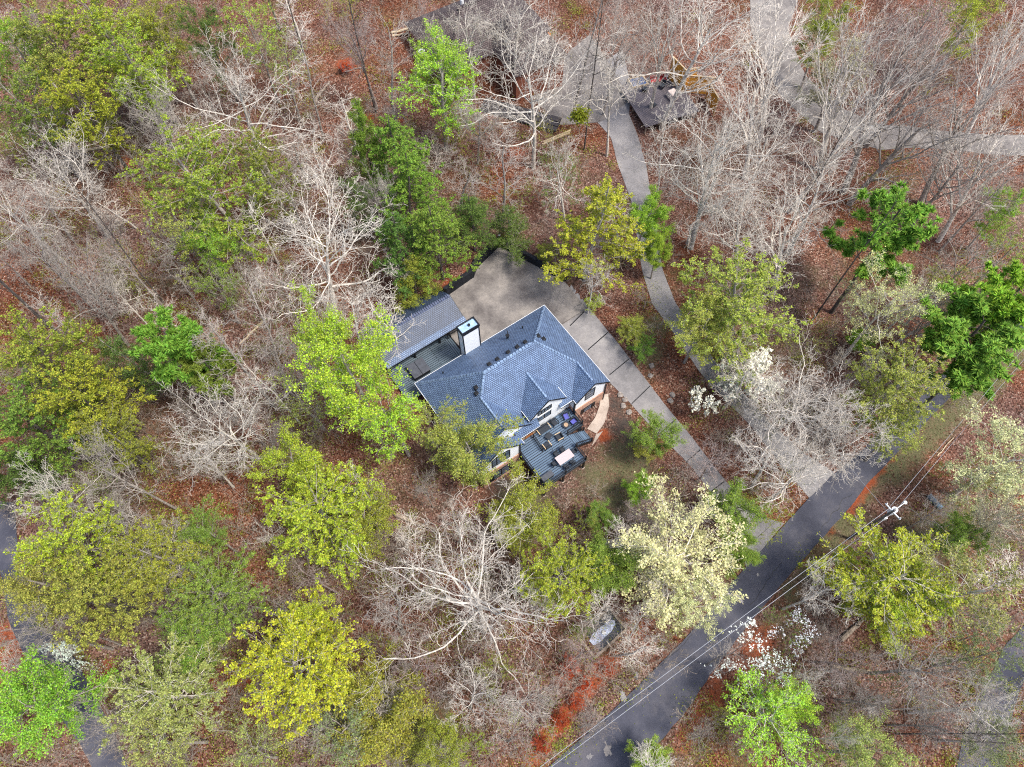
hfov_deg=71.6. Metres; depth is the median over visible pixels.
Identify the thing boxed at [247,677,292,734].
tree
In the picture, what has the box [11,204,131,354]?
tree
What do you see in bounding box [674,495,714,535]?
tree
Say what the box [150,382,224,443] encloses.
tree
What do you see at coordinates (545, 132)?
tree
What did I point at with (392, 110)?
tree
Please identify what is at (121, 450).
tree
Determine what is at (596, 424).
walkway
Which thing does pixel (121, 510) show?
tree
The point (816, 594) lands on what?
tree
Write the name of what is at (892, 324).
tree
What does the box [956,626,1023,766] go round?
side drive
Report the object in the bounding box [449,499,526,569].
tree
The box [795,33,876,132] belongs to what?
tree
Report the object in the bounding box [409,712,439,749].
tree
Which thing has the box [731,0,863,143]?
tree
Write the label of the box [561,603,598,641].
tree
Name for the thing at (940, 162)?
tree
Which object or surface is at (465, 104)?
tree
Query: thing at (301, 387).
tree
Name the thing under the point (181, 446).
tree
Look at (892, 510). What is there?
utility pole
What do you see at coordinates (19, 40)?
tree
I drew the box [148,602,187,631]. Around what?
tree
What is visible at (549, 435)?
coffee table
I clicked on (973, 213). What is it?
tree
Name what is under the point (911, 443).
tree
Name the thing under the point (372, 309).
tree
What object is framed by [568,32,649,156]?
tree
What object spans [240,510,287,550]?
tree
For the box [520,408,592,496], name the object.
front deck
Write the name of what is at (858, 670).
fallen log
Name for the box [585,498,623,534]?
tree
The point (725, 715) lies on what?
tree
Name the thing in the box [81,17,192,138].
tree
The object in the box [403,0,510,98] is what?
tree
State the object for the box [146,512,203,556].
tree
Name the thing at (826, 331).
tree
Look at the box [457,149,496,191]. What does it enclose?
tree
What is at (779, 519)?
tree
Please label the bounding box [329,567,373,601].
tree
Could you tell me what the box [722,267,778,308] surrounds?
tree
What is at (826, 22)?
tree
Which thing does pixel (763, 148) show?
tree
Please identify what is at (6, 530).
drive
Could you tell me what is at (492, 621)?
tree
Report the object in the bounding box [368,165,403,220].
tree
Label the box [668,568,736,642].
tree
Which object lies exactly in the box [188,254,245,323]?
tree
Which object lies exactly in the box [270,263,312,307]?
tree
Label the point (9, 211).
tree
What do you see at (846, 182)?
tree
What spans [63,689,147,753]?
tree
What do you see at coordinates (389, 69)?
tree
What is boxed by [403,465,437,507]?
tree
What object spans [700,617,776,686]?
dogwood tree
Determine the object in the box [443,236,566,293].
retaining wall
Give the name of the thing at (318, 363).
tree
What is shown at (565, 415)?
armchair
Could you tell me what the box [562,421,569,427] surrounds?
fire pit
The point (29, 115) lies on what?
tree
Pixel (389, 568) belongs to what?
tree
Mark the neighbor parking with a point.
(560, 109)
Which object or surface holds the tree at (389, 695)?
on the ground at (608, 450)
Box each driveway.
[562,285,783,565]
[598,52,832,497]
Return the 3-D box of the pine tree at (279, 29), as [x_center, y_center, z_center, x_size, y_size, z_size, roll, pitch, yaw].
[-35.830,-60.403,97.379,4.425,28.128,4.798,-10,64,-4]
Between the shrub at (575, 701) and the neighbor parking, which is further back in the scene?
the neighbor parking
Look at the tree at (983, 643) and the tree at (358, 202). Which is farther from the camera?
the tree at (358, 202)
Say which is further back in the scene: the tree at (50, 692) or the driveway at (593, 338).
the driveway at (593, 338)
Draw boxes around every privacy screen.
[668,56,686,91]
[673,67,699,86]
[686,75,715,93]
[705,82,718,116]
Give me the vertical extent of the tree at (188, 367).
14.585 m
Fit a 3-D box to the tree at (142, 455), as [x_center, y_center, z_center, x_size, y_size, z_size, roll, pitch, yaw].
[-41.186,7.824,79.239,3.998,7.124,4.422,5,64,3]
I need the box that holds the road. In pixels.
[549,323,1023,766]
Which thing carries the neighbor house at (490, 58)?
on the ground at (608, 450)
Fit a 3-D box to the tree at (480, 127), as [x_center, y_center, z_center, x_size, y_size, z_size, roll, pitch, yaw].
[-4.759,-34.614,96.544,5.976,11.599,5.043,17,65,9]
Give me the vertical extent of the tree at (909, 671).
19.310 m
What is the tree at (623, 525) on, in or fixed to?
on the ground at (608, 450)
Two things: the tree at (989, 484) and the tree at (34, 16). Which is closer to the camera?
the tree at (989, 484)
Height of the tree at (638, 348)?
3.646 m
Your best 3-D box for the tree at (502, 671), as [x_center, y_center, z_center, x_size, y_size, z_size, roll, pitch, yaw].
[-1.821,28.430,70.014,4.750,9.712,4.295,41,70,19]
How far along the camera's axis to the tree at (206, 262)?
86.77 m
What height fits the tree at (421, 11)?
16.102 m
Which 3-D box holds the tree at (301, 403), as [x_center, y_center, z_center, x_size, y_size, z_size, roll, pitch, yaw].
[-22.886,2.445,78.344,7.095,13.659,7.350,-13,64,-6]
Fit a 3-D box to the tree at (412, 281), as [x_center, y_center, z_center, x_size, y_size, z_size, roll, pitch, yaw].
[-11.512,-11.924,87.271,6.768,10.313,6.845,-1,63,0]
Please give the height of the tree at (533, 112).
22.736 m
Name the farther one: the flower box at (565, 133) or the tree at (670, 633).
the flower box at (565, 133)
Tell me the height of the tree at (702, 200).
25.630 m
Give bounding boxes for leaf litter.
[0,0,1023,766]
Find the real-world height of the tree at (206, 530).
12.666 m
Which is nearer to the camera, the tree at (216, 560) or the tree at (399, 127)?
the tree at (216, 560)
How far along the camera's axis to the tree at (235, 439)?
69.71 m
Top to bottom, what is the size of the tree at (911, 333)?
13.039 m
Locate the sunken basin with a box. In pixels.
[576,607,627,658]
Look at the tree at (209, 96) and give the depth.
97.62 m
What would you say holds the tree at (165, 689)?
on the ground at (608, 450)
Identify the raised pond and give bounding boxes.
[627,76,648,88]
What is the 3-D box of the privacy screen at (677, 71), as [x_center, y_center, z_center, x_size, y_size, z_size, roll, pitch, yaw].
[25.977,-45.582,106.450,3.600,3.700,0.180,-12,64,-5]
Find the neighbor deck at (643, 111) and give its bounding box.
[621,75,699,133]
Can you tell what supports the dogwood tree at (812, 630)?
on the ground at (608, 450)
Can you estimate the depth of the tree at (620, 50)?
94.02 m
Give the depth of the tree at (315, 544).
74.23 m
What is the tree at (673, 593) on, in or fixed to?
on the ground at (608, 450)
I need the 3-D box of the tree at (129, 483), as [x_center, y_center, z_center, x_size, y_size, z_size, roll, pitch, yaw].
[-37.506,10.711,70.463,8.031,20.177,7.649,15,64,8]
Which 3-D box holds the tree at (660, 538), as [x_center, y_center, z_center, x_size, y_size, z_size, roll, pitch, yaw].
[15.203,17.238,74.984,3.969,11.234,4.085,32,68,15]
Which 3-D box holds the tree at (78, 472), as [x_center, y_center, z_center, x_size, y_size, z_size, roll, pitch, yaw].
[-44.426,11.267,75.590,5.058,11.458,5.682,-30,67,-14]
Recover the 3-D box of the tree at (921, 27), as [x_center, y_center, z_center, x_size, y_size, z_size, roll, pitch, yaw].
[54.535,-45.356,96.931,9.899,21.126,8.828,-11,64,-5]
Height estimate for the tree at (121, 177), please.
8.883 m
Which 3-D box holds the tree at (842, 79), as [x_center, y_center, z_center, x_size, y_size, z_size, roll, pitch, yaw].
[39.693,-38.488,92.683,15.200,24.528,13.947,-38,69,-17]
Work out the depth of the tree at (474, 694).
64.07 m
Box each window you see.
[490,461,513,482]
[492,450,509,467]
[537,410,550,421]
[538,404,551,415]
[580,401,594,413]
[585,387,595,399]
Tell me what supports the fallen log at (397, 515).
on the ground at (608, 450)
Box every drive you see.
[0,501,127,766]
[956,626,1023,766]
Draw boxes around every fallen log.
[74,143,129,151]
[234,190,255,227]
[239,320,262,344]
[310,81,329,102]
[391,27,407,33]
[393,30,408,35]
[394,511,437,530]
[831,665,871,672]
[838,618,863,641]
[937,436,954,456]
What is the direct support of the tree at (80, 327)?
on the ground at (608, 450)
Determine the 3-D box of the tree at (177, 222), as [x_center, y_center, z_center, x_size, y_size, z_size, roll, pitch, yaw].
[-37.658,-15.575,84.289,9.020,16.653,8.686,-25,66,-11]
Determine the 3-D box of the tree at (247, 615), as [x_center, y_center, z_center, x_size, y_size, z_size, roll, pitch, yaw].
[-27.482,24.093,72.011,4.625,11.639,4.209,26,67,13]
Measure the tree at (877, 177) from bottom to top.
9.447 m
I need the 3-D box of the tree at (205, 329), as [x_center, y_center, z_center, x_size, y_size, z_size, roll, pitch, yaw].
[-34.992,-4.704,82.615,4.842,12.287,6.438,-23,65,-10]
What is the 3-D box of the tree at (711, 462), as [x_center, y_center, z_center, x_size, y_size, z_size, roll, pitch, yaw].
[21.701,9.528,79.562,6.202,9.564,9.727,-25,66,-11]
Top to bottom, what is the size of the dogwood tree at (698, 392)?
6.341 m
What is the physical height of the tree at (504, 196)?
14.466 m
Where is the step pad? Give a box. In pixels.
[591,431,602,446]
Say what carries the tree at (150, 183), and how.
on the ground at (608, 450)
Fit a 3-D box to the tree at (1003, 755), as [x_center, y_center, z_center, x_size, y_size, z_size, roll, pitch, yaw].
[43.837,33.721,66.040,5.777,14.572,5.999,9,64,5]
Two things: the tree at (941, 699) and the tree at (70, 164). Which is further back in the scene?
the tree at (70, 164)
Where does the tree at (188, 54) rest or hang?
on the ground at (608, 450)
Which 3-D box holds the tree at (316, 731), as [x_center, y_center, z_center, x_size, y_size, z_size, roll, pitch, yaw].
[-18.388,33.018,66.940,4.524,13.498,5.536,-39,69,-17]
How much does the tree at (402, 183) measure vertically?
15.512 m
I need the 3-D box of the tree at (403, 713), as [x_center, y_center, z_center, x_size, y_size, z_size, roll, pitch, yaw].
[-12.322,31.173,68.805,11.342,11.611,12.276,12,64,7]
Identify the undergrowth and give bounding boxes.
[0,0,1023,766]
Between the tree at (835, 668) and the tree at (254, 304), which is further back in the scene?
the tree at (254, 304)
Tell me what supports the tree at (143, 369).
on the ground at (608, 450)
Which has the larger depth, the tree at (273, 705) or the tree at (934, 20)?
the tree at (934, 20)
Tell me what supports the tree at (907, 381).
on the ground at (608, 450)
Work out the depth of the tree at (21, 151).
90.08 m
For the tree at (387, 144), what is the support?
on the ground at (608, 450)
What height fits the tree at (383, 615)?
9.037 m
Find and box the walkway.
[587,394,608,433]
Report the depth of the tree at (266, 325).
78.40 m
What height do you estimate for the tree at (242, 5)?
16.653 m
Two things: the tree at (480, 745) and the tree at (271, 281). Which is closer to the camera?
the tree at (480, 745)
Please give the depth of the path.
108.46 m
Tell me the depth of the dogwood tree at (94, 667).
70.31 m
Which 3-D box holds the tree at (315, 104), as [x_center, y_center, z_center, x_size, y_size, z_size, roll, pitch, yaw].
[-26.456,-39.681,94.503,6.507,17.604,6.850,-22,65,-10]
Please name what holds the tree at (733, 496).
on the ground at (608, 450)
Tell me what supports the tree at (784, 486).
on the ground at (608, 450)
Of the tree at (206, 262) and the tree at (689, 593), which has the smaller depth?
the tree at (689, 593)
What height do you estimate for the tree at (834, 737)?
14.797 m
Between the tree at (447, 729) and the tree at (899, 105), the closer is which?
the tree at (447, 729)
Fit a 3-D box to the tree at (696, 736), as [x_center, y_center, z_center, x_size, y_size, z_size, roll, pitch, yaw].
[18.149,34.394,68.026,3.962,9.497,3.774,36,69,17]
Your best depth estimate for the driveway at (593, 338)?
87.95 m
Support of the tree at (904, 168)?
on the ground at (608, 450)
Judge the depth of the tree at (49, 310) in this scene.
79.98 m
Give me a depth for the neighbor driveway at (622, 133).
93.44 m
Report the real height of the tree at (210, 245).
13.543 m
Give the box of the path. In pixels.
[750,0,1023,154]
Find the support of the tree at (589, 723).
on the ground at (608, 450)
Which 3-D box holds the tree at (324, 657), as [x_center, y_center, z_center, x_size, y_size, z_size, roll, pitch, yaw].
[-19.701,27.618,67.518,13.517,18.116,12.917,-39,69,-17]
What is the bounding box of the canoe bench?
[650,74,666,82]
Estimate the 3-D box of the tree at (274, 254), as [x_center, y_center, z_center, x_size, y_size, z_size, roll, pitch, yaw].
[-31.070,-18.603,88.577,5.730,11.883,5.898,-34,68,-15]
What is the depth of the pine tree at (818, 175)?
82.56 m
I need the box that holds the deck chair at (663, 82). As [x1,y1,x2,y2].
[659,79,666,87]
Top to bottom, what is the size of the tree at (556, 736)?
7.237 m
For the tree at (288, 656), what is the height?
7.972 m
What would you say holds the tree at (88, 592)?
on the ground at (608, 450)
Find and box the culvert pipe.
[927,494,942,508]
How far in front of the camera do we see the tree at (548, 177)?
92.57 m
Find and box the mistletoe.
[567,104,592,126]
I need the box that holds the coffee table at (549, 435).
[545,432,552,439]
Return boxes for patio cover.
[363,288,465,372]
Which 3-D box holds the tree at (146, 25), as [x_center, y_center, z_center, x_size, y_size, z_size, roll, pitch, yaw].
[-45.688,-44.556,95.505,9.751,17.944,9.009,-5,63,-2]
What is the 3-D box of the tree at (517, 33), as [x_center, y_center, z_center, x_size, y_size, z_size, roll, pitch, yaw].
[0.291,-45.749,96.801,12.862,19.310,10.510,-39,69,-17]
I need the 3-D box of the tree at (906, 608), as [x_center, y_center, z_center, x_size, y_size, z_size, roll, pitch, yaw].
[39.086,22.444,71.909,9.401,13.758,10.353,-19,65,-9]
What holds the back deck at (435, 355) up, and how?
on the ground at (608, 450)
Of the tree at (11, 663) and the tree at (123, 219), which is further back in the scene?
the tree at (123, 219)
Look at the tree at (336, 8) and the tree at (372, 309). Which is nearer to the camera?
the tree at (372, 309)
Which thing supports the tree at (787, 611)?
on the ground at (608, 450)
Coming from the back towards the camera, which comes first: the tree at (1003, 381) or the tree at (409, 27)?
the tree at (409, 27)
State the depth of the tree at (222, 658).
69.84 m
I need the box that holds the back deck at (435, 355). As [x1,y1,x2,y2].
[386,334,460,402]
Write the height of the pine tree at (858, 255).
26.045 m
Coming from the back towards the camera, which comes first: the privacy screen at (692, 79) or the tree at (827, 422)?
the privacy screen at (692, 79)
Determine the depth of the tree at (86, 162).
91.51 m
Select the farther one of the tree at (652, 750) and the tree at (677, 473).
the tree at (677, 473)
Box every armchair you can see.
[542,440,551,450]
[550,417,558,425]
[554,432,563,442]
[562,411,570,420]
[569,416,578,426]
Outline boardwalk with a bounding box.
[479,97,561,131]
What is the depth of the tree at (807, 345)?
86.91 m
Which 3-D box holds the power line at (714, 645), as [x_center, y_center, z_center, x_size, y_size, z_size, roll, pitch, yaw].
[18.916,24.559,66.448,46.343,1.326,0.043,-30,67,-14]
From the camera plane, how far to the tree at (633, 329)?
86.84 m
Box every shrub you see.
[338,59,355,73]
[530,733,550,756]
[548,707,570,730]
[556,654,579,678]
[568,695,585,711]
[574,675,592,694]
[602,663,616,676]
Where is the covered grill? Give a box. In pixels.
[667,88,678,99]
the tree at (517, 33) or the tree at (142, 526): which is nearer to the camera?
the tree at (142, 526)
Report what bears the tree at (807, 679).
on the ground at (608, 450)
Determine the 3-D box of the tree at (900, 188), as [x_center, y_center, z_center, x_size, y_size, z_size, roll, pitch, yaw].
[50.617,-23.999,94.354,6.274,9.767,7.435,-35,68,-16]
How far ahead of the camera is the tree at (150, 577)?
70.82 m
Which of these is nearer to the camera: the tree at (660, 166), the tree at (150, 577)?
the tree at (150, 577)
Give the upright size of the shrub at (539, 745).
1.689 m
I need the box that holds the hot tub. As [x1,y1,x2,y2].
[406,357,430,380]
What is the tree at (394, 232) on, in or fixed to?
on the ground at (608, 450)
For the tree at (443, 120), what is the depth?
96.56 m
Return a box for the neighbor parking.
[532,35,627,124]
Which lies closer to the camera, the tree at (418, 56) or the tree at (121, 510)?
the tree at (121, 510)
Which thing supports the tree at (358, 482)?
on the ground at (608, 450)
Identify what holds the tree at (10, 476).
on the ground at (608, 450)
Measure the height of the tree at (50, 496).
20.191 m
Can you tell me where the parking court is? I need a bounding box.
[449,247,585,345]
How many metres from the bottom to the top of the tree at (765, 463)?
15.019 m
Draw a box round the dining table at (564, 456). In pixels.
[555,449,573,466]
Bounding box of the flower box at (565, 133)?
[542,129,570,144]
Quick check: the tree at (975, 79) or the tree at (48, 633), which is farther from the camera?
the tree at (975, 79)
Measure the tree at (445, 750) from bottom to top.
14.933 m
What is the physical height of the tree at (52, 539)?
18.116 m
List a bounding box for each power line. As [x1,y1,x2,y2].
[540,507,890,766]
[551,512,893,766]
[891,352,1020,504]
[896,362,1021,509]
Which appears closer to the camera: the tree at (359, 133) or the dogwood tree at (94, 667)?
the dogwood tree at (94, 667)
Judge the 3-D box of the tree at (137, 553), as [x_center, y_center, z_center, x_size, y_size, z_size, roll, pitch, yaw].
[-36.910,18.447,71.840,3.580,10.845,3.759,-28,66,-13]
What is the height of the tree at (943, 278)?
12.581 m
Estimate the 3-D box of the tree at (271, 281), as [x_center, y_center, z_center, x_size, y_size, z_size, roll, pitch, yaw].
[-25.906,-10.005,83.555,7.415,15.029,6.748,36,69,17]
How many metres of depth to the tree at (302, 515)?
69.77 m
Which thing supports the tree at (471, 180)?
on the ground at (608, 450)
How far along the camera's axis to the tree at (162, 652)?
68.48 m
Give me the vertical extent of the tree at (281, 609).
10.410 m
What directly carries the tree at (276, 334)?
on the ground at (608, 450)
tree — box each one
[0,0,133,123]
[0,4,57,87]
[0,9,70,125]
[0,42,43,102]
[0,57,90,168]
[0,104,112,238]
[0,116,41,160]
[0,123,52,186]
[0,157,71,238]
[0,162,75,265]
[0,208,96,311]
[0,248,36,284]
[0,272,71,345]
[0,282,51,328]
[0,303,121,421]
[0,340,42,371]
[0,357,80,419]
[0,368,112,479]
[0,426,41,455]
[0,426,76,483]
[0,442,65,508]
[0,531,109,619]
[0,595,113,681]
[0,599,44,627]
[0,639,45,702]
[0,643,126,761]
[1,0,54,50]
[2,451,128,551]
[3,483,145,597]
[3,536,57,565]
[6,572,98,624]
[7,495,43,523]
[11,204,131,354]
[14,540,169,657]
[21,115,83,181]
[24,288,84,343]
[25,349,156,454]
[26,53,138,174]
[30,610,125,646]
[33,0,95,54]
[38,199,95,266]
[38,641,89,671]
[44,0,173,121]
[44,158,164,303]
[46,455,123,509]
[52,302,104,356]
[53,420,178,524]
[59,260,129,316]
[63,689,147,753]
[65,141,106,190]
[66,208,162,304]
[71,396,163,483]
[75,660,109,676]
[77,225,118,273]
[79,476,114,517]
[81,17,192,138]
[81,190,136,231]
[86,262,156,333]
[87,100,143,162]
[90,115,152,181]
[92,242,158,290]
[92,332,175,405]
[93,423,152,470]
[93,489,150,529]
[93,499,181,557]
[97,627,230,763]
[101,154,140,204]
[101,506,211,603]
[103,72,150,144]
[103,599,162,631]
[109,75,190,170]
[114,23,329,180]
[114,112,291,277]
[116,0,200,107]
[116,683,151,723]
[117,87,172,153]
[119,31,180,127]
[119,693,208,766]
[121,542,153,574]
[122,403,155,436]
[122,439,163,475]
[125,190,168,229]
[128,165,174,207]
[128,182,233,287]
[128,303,229,405]
[129,93,183,149]
[131,555,170,597]
[133,203,216,296]
[144,292,195,330]
[144,537,205,591]
[145,622,181,670]
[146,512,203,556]
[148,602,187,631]
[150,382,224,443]
[150,599,227,679]
[152,360,289,494]
[153,538,272,641]
[166,265,214,327]
[166,421,198,466]
[168,0,244,101]
[168,706,244,748]
[169,8,216,81]
[172,493,237,552]
[173,112,200,147]
[174,428,234,487]
[175,333,244,411]
[176,307,228,351]
[177,66,224,115]
[178,48,216,96]
[179,206,249,292]
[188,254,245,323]
[188,307,276,407]
[189,639,246,685]
[193,247,229,281]
[194,545,240,573]
[196,44,258,125]
[201,102,244,181]
[202,393,271,445]
[203,593,257,639]
[207,18,246,63]
[210,265,275,322]
[211,518,254,548]
[213,432,267,495]
[216,0,288,102]
[217,115,311,233]
[217,241,259,287]
[217,713,280,766]
[218,475,260,508]
[219,583,370,744]
[221,102,273,177]
[226,264,299,376]
[231,195,282,264]
[231,281,286,326]
[237,357,300,423]
[239,261,276,312]
[240,185,269,227]
[240,254,322,333]
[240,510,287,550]
[243,315,294,374]
[243,404,291,460]
[243,724,281,750]
[245,418,328,498]
[247,162,399,325]
[247,236,292,276]
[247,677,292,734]
[249,331,295,401]
[252,4,292,48]
[252,439,386,589]
[253,538,295,587]
[255,17,311,122]
[259,366,325,435]
[263,170,323,245]
[265,633,313,670]
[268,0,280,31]
[268,594,302,617]
[269,0,316,59]
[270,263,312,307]
[273,134,323,184]
[273,320,319,380]
[273,589,341,647]
[276,109,300,171]
[277,703,336,765]
[278,21,331,139]
[278,362,321,416]
[280,432,318,472]
[280,539,342,604]
[282,302,426,441]
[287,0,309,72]
[287,116,358,233]
[287,279,365,420]
[287,685,373,766]
[294,357,330,400]
[297,277,354,341]
[299,530,349,568]
[301,462,337,499]
[304,622,344,660]
[307,262,396,350]
[310,637,438,766]
[313,83,367,155]
[314,0,352,22]
[316,0,378,109]
[321,117,370,182]
[323,473,400,564]
[328,362,428,463]
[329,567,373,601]
[332,600,363,627]
[333,175,377,239]
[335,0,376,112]
[338,704,384,753]
[339,473,609,720]
[340,462,377,509]
[341,369,369,424]
[344,272,426,363]
[346,97,393,198]
[351,422,384,449]
[352,113,444,210]
[352,159,391,246]
[352,626,401,673]
[357,451,395,488]
[361,557,443,657]
[362,8,421,128]
[367,86,413,129]
[367,597,398,632]
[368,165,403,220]
[369,210,442,299]
[369,673,399,716]
[370,143,455,243]
[372,554,402,583]
[377,628,446,716]
[378,109,412,159]
[380,243,413,293]
[381,746,409,766]
[386,509,429,557]
[386,658,413,687]
[388,20,484,151]
[392,2,422,56]
[392,252,443,314]
[401,0,454,81]
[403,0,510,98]
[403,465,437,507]
[405,202,481,293]
[406,710,467,766]
[407,18,477,141]
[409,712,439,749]
[411,394,470,456]
[415,129,467,188]
[417,585,454,622]
[421,634,457,678]
[423,734,463,766]
[426,394,527,491]
[432,105,474,158]
[436,654,517,744]
[437,3,637,168]
[437,498,478,543]
[441,158,487,210]
[443,551,472,582]
[446,192,503,255]
[448,89,518,164]
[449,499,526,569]
[449,723,498,766]
[452,85,477,129]
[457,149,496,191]
[458,570,509,610]
[461,100,497,155]
[463,610,513,662]
[468,0,560,80]
[469,456,561,557]
[474,649,521,704]
[480,129,531,219]
[487,203,536,266]
[488,695,516,716]
[488,713,536,766]
[491,659,558,738]
[496,555,540,623]
[498,175,539,209]
[509,667,570,718]
[514,133,590,220]
[514,521,614,622]
[525,109,572,157]
[525,582,555,629]
[531,131,557,186]
[534,240,561,263]
[537,146,585,212]
[538,172,654,292]
[540,206,574,262]
[542,23,578,94]
[543,721,573,751]
[552,611,604,684]
[557,637,583,666]
[561,496,605,542]
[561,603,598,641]
[564,0,617,119]
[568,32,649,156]
[568,700,615,745]
[570,0,804,130]
[571,528,644,598]
[579,14,616,66]
[579,253,613,313]
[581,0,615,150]
[584,293,604,315]
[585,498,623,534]
[585,585,616,628]
[594,0,649,115]
[597,181,636,246]
[601,0,637,75]
[602,514,637,548]
[607,627,662,674]
[608,471,747,637]
[611,590,675,646]
[616,313,653,347]
[619,468,656,506]
[620,407,689,456]
[622,23,663,101]
[622,82,810,249]
[624,488,673,528]
[624,733,672,766]
[625,330,656,364]
[626,183,677,252]
[627,0,704,108]
[629,227,673,278]
[630,429,664,464]
[630,739,675,766]
[636,561,682,617]
[639,111,683,198]
[642,598,687,654]
[643,522,677,548]
[654,104,788,251]
[657,456,691,491]
[663,278,739,364]
[666,485,690,518]
[666,573,710,615]
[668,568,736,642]
[671,236,812,391]
[672,435,739,504]
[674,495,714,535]
[679,174,832,271]
[679,718,724,760]
[688,385,720,416]
[694,113,750,169]
[699,74,821,216]
[700,25,806,180]
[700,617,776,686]
[702,476,773,536]
[703,390,744,420]
[705,634,745,675]
[705,695,748,740]
[707,511,748,546]
[708,332,758,383]
[708,349,777,421]
[714,528,766,579]
[717,355,778,405]
[719,734,769,766]
[721,311,896,463]
[721,665,834,766]
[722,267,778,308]
[722,342,786,391]
[727,414,876,517]
[728,397,825,489]
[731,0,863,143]
[735,169,839,300]
[741,655,809,698]
[754,115,912,268]
[754,389,794,443]
[755,647,795,688]
[758,494,795,548]
[760,355,812,422]
[760,605,811,657]
[761,673,822,744]
[767,605,820,656]
[774,319,837,367]
[775,723,840,766]
[781,649,839,706]
[782,557,861,624]
[783,378,887,471]
[787,59,912,213]
[788,99,867,229]
[789,0,864,88]
[792,0,920,170]
[793,188,835,242]
[794,398,893,493]
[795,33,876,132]
[795,418,845,460]
[797,163,833,205]
[797,505,980,658]
[798,366,838,403]
[801,0,1006,195]
[803,717,872,765]
[804,615,840,646]
[806,628,881,692]
[808,380,854,425]
[812,188,907,320]
[814,317,839,347]
[816,343,857,378]
[821,180,943,313]
[826,246,950,362]
[828,657,902,729]
[828,705,925,766]
[832,51,994,206]
[834,342,880,390]
[835,326,959,453]
[839,682,891,720]
[843,389,929,461]
[845,326,879,352]
[853,165,899,203]
[854,551,959,660]
[856,665,914,710]
[861,293,918,344]
[864,0,1007,148]
[867,170,922,226]
[869,622,1009,723]
[873,0,973,101]
[881,142,923,193]
[881,260,949,332]
[884,489,968,544]
[886,299,952,365]
[886,693,997,762]
[889,28,955,103]
[889,689,961,728]
[890,92,1023,226]
[890,632,944,667]
[892,671,1023,755]
[893,659,958,694]
[895,289,980,344]
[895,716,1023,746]
[902,365,945,413]
[904,218,1021,316]
[904,256,980,324]
[904,584,942,644]
[905,30,1023,204]
[905,91,970,159]
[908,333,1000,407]
[911,534,1023,643]
[912,0,968,30]
[912,123,963,194]
[913,279,1023,391]
[922,555,957,615]
[925,97,1023,242]
[928,616,1023,697]
[929,450,994,513]
[929,502,1013,568]
[930,605,986,628]
[930,649,986,680]
[932,0,1007,79]
[935,396,1023,513]
[937,714,1023,766]
[938,146,1023,252]
[944,258,1023,360]
[947,513,997,548]
[952,487,1023,556]
[955,0,1023,148]
[957,609,1023,652]
[958,695,1023,762]
[965,184,1023,249]
[966,542,1023,610]
[968,501,1023,541]
[969,221,1023,285]
[969,666,1023,717]
[970,12,1023,85]
[970,81,1022,141]
[971,454,1008,486]
[982,349,1021,396]
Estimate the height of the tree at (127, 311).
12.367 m
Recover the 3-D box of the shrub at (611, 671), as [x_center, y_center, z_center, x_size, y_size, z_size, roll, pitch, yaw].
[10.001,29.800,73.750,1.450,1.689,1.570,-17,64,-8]
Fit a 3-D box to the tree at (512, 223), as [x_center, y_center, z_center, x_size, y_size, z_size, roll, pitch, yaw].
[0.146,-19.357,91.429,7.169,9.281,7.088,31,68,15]
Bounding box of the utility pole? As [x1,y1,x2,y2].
[847,501,906,539]
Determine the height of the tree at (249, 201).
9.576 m
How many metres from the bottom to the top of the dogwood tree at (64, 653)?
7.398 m
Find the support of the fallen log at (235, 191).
on the ground at (608, 450)
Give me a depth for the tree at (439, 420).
74.71 m
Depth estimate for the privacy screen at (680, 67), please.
104.99 m
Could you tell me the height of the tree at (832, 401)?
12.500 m
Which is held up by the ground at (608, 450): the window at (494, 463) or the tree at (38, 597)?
the tree at (38, 597)
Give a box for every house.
[404,0,567,101]
[414,305,609,487]
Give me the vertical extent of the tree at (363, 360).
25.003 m
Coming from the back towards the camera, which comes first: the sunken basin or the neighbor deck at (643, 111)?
the neighbor deck at (643, 111)
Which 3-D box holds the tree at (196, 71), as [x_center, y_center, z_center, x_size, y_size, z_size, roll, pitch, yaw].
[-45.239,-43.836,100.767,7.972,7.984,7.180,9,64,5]
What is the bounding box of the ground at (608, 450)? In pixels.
[0,0,1023,766]
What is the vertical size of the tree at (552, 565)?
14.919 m
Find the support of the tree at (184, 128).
on the ground at (608, 450)
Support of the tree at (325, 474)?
on the ground at (608, 450)
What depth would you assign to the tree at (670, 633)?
70.38 m
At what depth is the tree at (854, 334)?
88.83 m
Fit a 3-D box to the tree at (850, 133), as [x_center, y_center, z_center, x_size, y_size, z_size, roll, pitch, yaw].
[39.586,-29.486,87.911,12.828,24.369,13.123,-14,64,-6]
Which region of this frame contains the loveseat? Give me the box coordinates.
[536,422,550,434]
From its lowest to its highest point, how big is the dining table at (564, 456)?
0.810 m
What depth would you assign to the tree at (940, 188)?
86.77 m
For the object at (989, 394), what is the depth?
79.86 m
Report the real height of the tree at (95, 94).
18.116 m
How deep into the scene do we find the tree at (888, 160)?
84.62 m
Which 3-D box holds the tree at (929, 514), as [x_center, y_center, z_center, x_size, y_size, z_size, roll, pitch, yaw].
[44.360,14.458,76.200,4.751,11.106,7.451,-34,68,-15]
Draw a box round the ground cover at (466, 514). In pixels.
[0,0,1023,766]
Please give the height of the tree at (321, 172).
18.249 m
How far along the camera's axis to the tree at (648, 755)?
63.84 m
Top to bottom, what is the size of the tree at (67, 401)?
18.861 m
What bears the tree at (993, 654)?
on the ground at (608, 450)
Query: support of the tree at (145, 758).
on the ground at (608, 450)
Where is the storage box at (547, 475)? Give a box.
[541,470,553,482]

